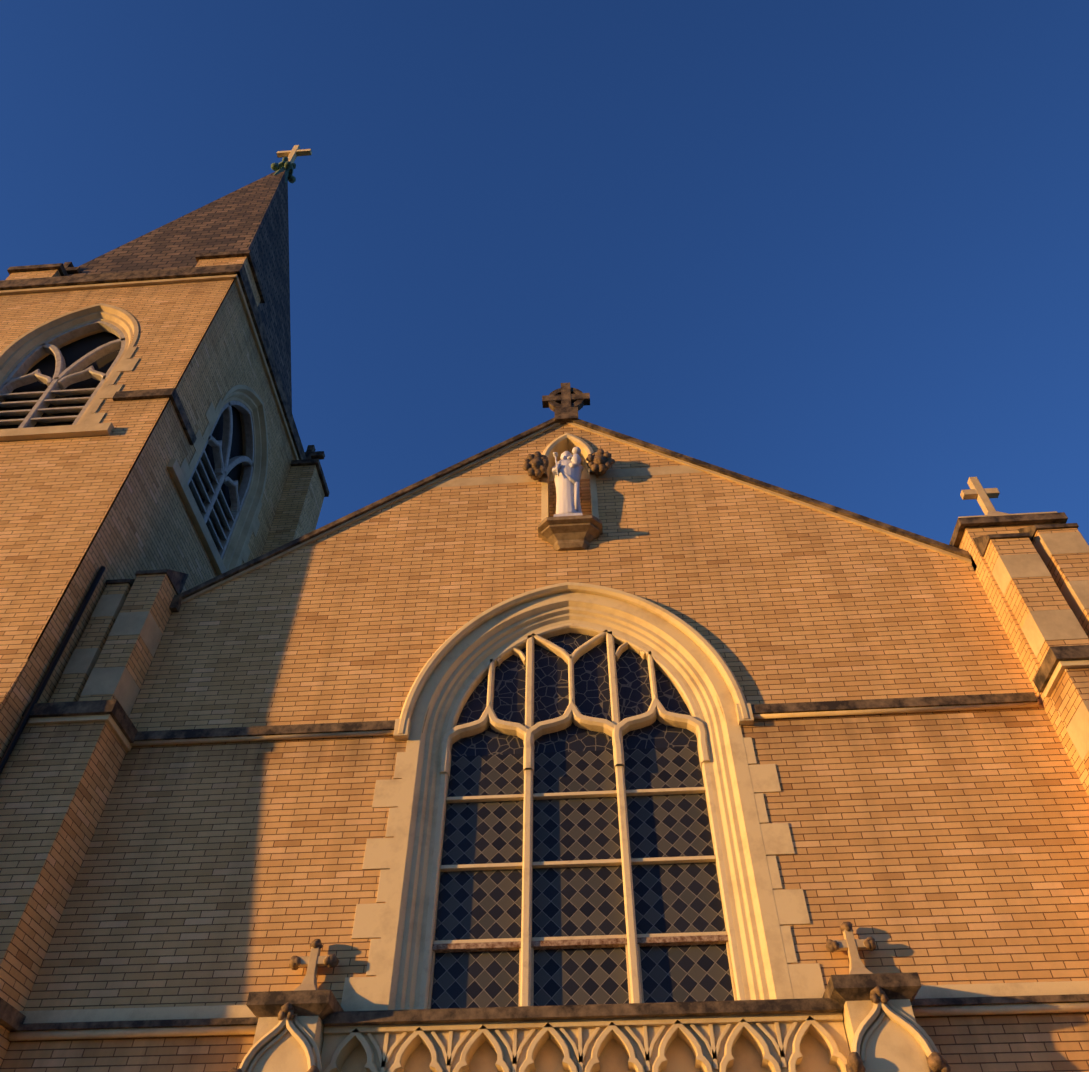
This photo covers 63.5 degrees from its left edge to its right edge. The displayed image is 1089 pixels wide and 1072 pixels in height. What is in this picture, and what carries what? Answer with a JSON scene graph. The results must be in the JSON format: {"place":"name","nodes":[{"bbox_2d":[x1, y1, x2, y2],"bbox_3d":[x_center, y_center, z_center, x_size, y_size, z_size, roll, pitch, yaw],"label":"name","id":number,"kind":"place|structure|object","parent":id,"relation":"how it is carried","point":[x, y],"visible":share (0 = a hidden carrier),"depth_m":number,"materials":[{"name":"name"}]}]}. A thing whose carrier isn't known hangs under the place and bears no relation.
{"place":"outdoors","nodes":[
{"label":"outdoors","id":0,"kind":"place"},
{"bbox_2d":[0,264,243,660],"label":"tower wall","id":1,"kind":"structure","parent":0,"point":[57,496],"depth_m":13.61,"materials":[{"name":"beige brick"}]},
{"bbox_2d":[0,266,306,759],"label":"tower side wall","id":2,"kind":"structure","parent":0,"point":[147,524],"depth_m":14.53,"materials":[{"name":"beige brick"}]},
{"bbox_2d":[0,424,1088,1071],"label":"facade wall","id":3,"kind":"structure","parent":0,"point":[938,848],"depth_m":10.09,"materials":[{"name":"beige brick"}]},
{"bbox_2d":[8,417,1088,1040],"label":"facade trim","id":4,"kind":"structure","parent":3,"relation":"attached to","point":[926,1001],"depth_m":10.28,"materials":[{"name":"beige stone"}]},
{"bbox_2d":[542,382,589,424],"bbox_3d":[0.383,-2.267,15.400,0.840,1.260,0.400,-3,-47,3],"label":"stone cross","id":5,"kind":"object","parent":4,"relation":"on","point":[565,403],"visible":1,"depth_m":15.43,"materials":[{"name":"stone"}]},
{"bbox_2d":[541,433,598,521],"bbox_3d":[0.391,-0.768,13.891,0.920,2.409,0.435,-3,-47,3],"label":"niche","id":6,"kind":"object","parent":3,"relation":"in","point":[561,444],"visible":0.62,"depth_m":14.19,"materials":[{"name":"beige stone"}]},
{"bbox_2d":[551,447,583,516],"bbox_3d":[0.358,-0.756,13.458,0.515,1.760,0.391,-3,-47,3],"label":"st joseph statue","id":7,"kind":"object","parent":6,"relation":"on","point":[567,469],"visible":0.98,"depth_m":13.38,"materials":[{"name":"white stone"}]},
{"bbox_2d":[522,449,615,479],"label":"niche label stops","id":8,"kind":"object","parent":6,"relation":"attached to","point":[599,463],"visible":1,"depth_m":13.70,"materials":[{"name":"beige stone"}]},
{"bbox_2d":[538,515,602,550],"bbox_3d":[0.372,-0.037,12.672,0.940,0.370,0.346,-3,-47,3],"label":"statue pedestal","id":9,"kind":"object","parent":3,"relation":"attached to","point":[578,532],"visible":0.98,"depth_m":12.67,"materials":[{"name":"beige stone"}]},
{"bbox_2d":[341,582,824,1010],"bbox_3d":[0.337,2.659,10.181,4.540,5.607,0.430,-3,-47,3],"label":"window surround","id":10,"kind":"object","parent":3,"relation":"attached to","point":[690,656],"visible":0.94,"depth_m":9.77,"materials":[{"name":"beige stone"}]},
{"bbox_2d":[419,622,745,1008],"bbox_3d":[0.343,2.878,10.073,3.185,4.910,0.178,-3,-47,3],"label":"tracery window","id":11,"kind":"structure","parent":10,"relation":"in","point":[527,944],"depth_m":9.96,"materials":[{"name":"beige stone"}]},
{"bbox_2d":[431,633,733,1008],"bbox_3d":[0.349,2.936,10.127,3.100,4.910,0.001,-3,-47,3],"label":"window glass","id":12,"kind":"object","parent":11,"relation":"in","point":[589,901],"depth_m":9.62,"materials":[{"name":"blue glass"}]},
{"bbox_2d":[319,998,849,1071],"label":"parapet","id":13,"kind":"structure","parent":3,"relation":"attached to","point":[791,1035],"depth_m":7.74,"materials":[{"name":"beige stone"}]},
{"bbox_2d":[0,0,1088,544],"label":"sky","id":14,"kind":"structure","parent":0,"point":[832,252],"materials":[{"name":"blue"}]},
{"label":"ground","id":15,"kind":"structure","parent":0,"visible":0},
{"bbox_2d":[0,569,188,1066],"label":"buttress","id":16,"kind":"structure","parent":15,"relation":"on","point":[61,769],"depth_m":9.89,"materials":[{"name":"brick"}]},
{"bbox_2d":[0,250,328,774],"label":"tower trim","id":17,"kind":"structure","parent":15,"relation":"on","point":[305,492],"depth_m":18.40,"materials":[{"name":"beige stone"}]},
{"bbox_2d":[0,303,139,441],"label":"arched window","id":18,"kind":"structure","parent":17,"relation":"attached to","point":[59,375],"depth_m":15.66,"materials":[{"name":"stone"}]},
{"bbox_2d":[68,170,291,411],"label":"spire","id":19,"kind":"structure","parent":17,"relation":"on","point":[253,217],"depth_m":21.98,"materials":[{"name":"grey tile"}]},
{"bbox_2d":[271,145,311,183],"bbox_3d":[-8.436,-12.172,28.873,1.150,3.200,0.719,-3,-47,3],"label":"cross","id":20,"kind":"object","parent":19,"relation":"on","point":[287,164],"visible":0.83,"depth_m":28.63,"materials":[{"name":"beige stone"}]},
{"bbox_2d":[167,385,267,575],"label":"arched window","id":21,"kind":"structure","parent":17,"relation":"attached to","point":[220,478],"depth_m":17.11,"materials":[{"name":"stone"}]},
{"bbox_2d":[228,939,343,1071],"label":"pinnacle","id":22,"kind":"object","parent":15,"relation":"on","point":[289,1035],"visible":1,"depth_m":7.77,"materials":[{"name":"beige stone"}]},
{"bbox_2d":[822,922,950,1071],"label":"pinnacle","id":23,"kind":"object","parent":15,"relation":"on","point":[885,1031],"visible":1,"depth_m":7.46,"materials":[{"name":"beige stone"}]},
{"bbox_2d":[949,477,1088,796],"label":"corner pier","id":24,"kind":"structure","parent":15,"relation":"on","point":[1032,571],"depth_m":10.77,"materials":[{"name":"brick"}]}
]}

